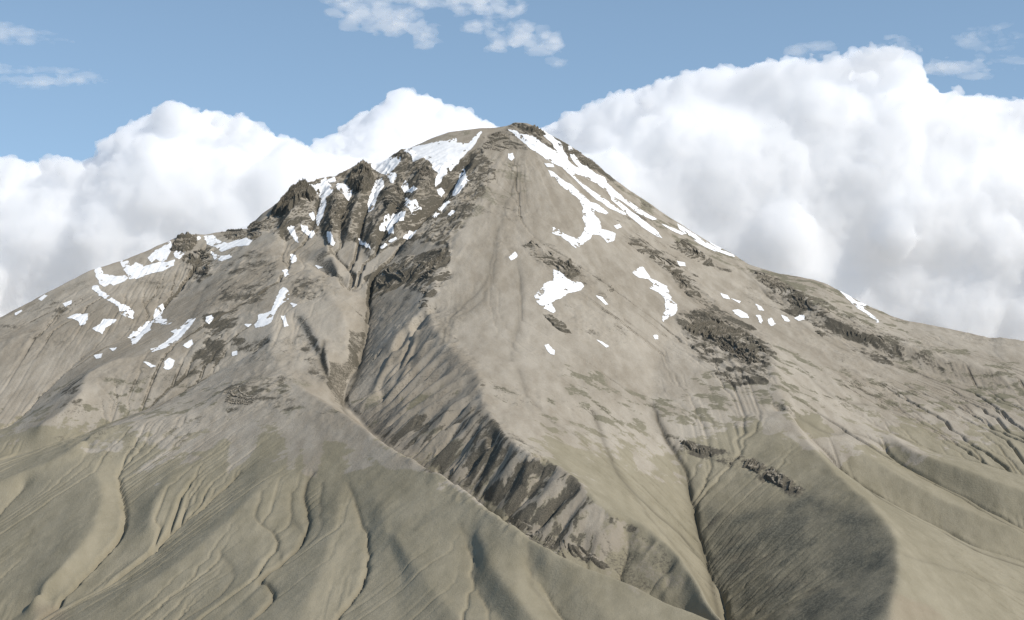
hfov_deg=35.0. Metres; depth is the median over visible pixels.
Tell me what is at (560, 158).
snow patch
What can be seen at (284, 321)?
snow patch
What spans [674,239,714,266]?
rock rib
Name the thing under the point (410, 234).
snow patch
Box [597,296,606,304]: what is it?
snow patch
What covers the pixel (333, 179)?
snow patch
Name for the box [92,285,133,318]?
snow patch
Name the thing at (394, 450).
mountain
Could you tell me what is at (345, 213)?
rock outcrop
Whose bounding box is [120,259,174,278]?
snow patch
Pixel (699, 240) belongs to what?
snow patch
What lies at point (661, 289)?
snow patch
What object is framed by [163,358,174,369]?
snow patch
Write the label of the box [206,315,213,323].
snow patch
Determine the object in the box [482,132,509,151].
rock outcrop
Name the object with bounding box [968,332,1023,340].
cloud
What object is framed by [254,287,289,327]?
snow patch
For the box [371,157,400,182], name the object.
snow patch
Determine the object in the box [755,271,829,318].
cliff band
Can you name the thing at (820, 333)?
rock outcrop
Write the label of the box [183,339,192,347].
snow patch
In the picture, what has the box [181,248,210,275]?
rock outcrop
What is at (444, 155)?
snow patch
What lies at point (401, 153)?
rock outcrop
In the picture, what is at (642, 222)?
snow patch
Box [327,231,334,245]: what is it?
snow patch
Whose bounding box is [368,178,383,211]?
snow patch
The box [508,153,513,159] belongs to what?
snow patch
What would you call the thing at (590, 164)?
rock rib
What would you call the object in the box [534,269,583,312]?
snow patch
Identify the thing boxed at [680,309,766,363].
crag
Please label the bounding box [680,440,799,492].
cliff band
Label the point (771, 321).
snow patch
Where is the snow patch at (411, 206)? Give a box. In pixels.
[405,198,421,214]
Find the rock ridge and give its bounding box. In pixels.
[268,178,316,216]
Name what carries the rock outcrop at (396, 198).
on the mountain
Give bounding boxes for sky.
[0,0,1023,331]
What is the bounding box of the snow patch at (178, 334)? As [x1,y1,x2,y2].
[151,318,195,351]
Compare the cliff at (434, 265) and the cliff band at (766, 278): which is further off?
the cliff band at (766, 278)
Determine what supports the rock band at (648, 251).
on the mountain
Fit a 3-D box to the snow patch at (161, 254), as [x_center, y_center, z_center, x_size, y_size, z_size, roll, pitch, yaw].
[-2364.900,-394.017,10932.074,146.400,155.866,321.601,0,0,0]
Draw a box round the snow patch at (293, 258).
[290,254,296,262]
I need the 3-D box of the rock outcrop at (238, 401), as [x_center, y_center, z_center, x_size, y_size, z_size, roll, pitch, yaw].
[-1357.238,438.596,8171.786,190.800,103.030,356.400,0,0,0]
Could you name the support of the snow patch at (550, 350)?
on the mountain
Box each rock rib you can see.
[555,141,600,171]
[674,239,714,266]
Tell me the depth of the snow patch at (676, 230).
11281.73 m
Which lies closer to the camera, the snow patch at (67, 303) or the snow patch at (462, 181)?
the snow patch at (67, 303)
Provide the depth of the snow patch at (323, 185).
11359.52 m
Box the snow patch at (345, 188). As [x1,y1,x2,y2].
[336,183,351,200]
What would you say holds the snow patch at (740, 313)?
on the mountain
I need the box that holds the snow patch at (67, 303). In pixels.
[63,300,71,306]
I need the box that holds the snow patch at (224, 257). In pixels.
[210,251,231,260]
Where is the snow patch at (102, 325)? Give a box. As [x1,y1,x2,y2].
[93,319,115,333]
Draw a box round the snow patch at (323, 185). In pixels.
[309,177,332,225]
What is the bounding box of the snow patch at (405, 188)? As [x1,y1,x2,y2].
[401,180,416,192]
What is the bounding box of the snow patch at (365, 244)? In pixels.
[358,238,370,248]
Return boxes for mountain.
[0,122,1023,619]
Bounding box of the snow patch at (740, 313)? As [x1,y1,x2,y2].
[732,309,748,317]
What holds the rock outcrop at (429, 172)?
on the mountain
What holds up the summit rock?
on the mountain
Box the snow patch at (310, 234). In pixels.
[301,224,314,237]
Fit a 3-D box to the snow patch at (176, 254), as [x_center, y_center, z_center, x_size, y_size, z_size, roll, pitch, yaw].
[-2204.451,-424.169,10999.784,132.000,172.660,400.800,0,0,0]
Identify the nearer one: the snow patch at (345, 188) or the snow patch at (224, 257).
the snow patch at (224, 257)
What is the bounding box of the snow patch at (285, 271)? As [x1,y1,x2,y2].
[282,269,288,276]
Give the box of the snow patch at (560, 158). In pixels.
[508,128,625,214]
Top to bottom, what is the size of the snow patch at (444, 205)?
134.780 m
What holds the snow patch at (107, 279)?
on the mountain
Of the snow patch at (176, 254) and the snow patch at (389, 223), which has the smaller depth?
the snow patch at (389, 223)
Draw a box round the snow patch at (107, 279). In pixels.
[94,267,127,286]
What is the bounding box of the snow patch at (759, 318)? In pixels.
[756,315,762,323]
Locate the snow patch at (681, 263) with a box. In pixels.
[677,261,684,265]
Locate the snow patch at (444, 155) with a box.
[405,131,481,186]
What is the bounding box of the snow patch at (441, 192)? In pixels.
[437,188,444,196]
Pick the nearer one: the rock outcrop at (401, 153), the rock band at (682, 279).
the rock band at (682, 279)
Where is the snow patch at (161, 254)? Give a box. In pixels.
[147,241,171,261]
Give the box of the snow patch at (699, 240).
[678,224,734,256]
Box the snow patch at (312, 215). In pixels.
[309,212,314,219]
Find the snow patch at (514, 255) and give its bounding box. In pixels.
[509,252,517,259]
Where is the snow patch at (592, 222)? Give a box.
[548,170,615,247]
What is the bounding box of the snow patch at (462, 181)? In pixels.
[453,169,468,195]
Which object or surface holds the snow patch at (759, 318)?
on the mountain
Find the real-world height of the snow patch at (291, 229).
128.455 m
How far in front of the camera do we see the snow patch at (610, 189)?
11453.73 m
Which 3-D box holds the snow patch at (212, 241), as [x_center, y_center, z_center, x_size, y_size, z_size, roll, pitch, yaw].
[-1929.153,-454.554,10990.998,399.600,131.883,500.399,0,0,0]
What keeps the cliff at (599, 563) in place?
on the mountain
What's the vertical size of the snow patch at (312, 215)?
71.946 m
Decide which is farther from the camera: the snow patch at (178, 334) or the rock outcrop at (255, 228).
the rock outcrop at (255, 228)
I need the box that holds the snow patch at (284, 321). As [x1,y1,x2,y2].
[281,315,288,326]
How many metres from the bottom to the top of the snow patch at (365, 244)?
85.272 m
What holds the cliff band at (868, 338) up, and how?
on the mountain
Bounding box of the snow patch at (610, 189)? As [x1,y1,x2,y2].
[568,146,655,219]
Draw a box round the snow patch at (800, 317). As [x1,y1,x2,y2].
[795,315,804,320]
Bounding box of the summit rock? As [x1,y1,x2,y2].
[517,123,545,136]
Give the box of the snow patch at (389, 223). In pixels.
[379,211,405,233]
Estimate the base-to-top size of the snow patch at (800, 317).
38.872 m
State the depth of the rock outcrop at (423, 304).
9011.34 m
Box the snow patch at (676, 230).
[662,224,684,234]
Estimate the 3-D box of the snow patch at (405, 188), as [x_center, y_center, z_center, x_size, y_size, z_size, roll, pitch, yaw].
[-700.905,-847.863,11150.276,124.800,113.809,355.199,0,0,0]
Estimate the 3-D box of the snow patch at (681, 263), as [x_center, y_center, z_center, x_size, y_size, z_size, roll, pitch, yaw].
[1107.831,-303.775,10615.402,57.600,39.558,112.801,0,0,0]
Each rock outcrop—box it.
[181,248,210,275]
[225,386,254,405]
[247,220,263,239]
[327,192,348,231]
[381,182,406,211]
[393,152,408,167]
[411,206,421,221]
[414,162,434,189]
[419,289,427,307]
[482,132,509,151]
[543,314,571,334]
[813,323,825,337]
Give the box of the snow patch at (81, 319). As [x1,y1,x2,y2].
[68,314,87,325]
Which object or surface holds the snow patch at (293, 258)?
on the mountain
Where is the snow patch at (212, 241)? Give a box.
[204,235,251,251]
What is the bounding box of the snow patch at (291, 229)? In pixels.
[287,226,297,242]
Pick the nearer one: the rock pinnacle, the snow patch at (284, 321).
the snow patch at (284, 321)
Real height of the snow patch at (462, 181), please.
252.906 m
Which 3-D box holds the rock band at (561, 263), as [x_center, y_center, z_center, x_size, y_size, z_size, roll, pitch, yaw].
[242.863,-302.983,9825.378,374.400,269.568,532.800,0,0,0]
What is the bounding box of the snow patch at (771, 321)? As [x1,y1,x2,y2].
[768,318,775,325]
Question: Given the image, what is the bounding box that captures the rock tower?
[345,159,376,192]
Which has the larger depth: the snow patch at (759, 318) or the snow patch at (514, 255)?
the snow patch at (759, 318)
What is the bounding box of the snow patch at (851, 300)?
[839,290,878,322]
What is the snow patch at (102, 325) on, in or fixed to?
on the mountain
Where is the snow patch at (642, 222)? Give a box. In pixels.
[608,193,661,237]
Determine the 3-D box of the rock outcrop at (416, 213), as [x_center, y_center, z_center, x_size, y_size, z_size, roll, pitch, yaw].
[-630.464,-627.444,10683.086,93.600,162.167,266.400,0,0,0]
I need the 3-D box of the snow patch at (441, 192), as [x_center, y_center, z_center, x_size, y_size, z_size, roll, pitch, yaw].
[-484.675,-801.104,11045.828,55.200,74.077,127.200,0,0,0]
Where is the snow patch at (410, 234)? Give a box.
[403,230,416,239]
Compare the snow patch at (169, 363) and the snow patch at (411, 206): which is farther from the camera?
the snow patch at (411, 206)
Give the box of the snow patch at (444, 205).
[433,200,449,216]
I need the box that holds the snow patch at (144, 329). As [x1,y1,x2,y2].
[128,304,171,344]
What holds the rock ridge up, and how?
on the mountain
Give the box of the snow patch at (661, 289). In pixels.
[633,267,676,321]
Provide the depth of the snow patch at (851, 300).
10832.00 m
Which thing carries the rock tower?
on the mountain
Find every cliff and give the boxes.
[376,248,447,287]
[508,518,609,569]
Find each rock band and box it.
[220,228,247,239]
[525,240,579,277]
[628,237,682,273]
[670,271,701,297]
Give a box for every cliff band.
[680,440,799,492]
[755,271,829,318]
[842,330,884,343]
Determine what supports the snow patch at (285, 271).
on the mountain
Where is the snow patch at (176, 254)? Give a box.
[173,236,200,258]
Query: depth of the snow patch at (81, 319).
9911.25 m
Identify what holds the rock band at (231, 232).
on the mountain
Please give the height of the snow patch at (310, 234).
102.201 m
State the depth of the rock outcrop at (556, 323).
8827.46 m
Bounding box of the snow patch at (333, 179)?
[328,177,335,182]
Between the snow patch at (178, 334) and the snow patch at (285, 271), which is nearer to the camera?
the snow patch at (178, 334)
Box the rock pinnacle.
[170,232,196,252]
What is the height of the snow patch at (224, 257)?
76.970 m
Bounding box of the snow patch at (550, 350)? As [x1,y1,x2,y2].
[544,344,554,354]
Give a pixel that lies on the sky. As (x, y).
(872, 151)

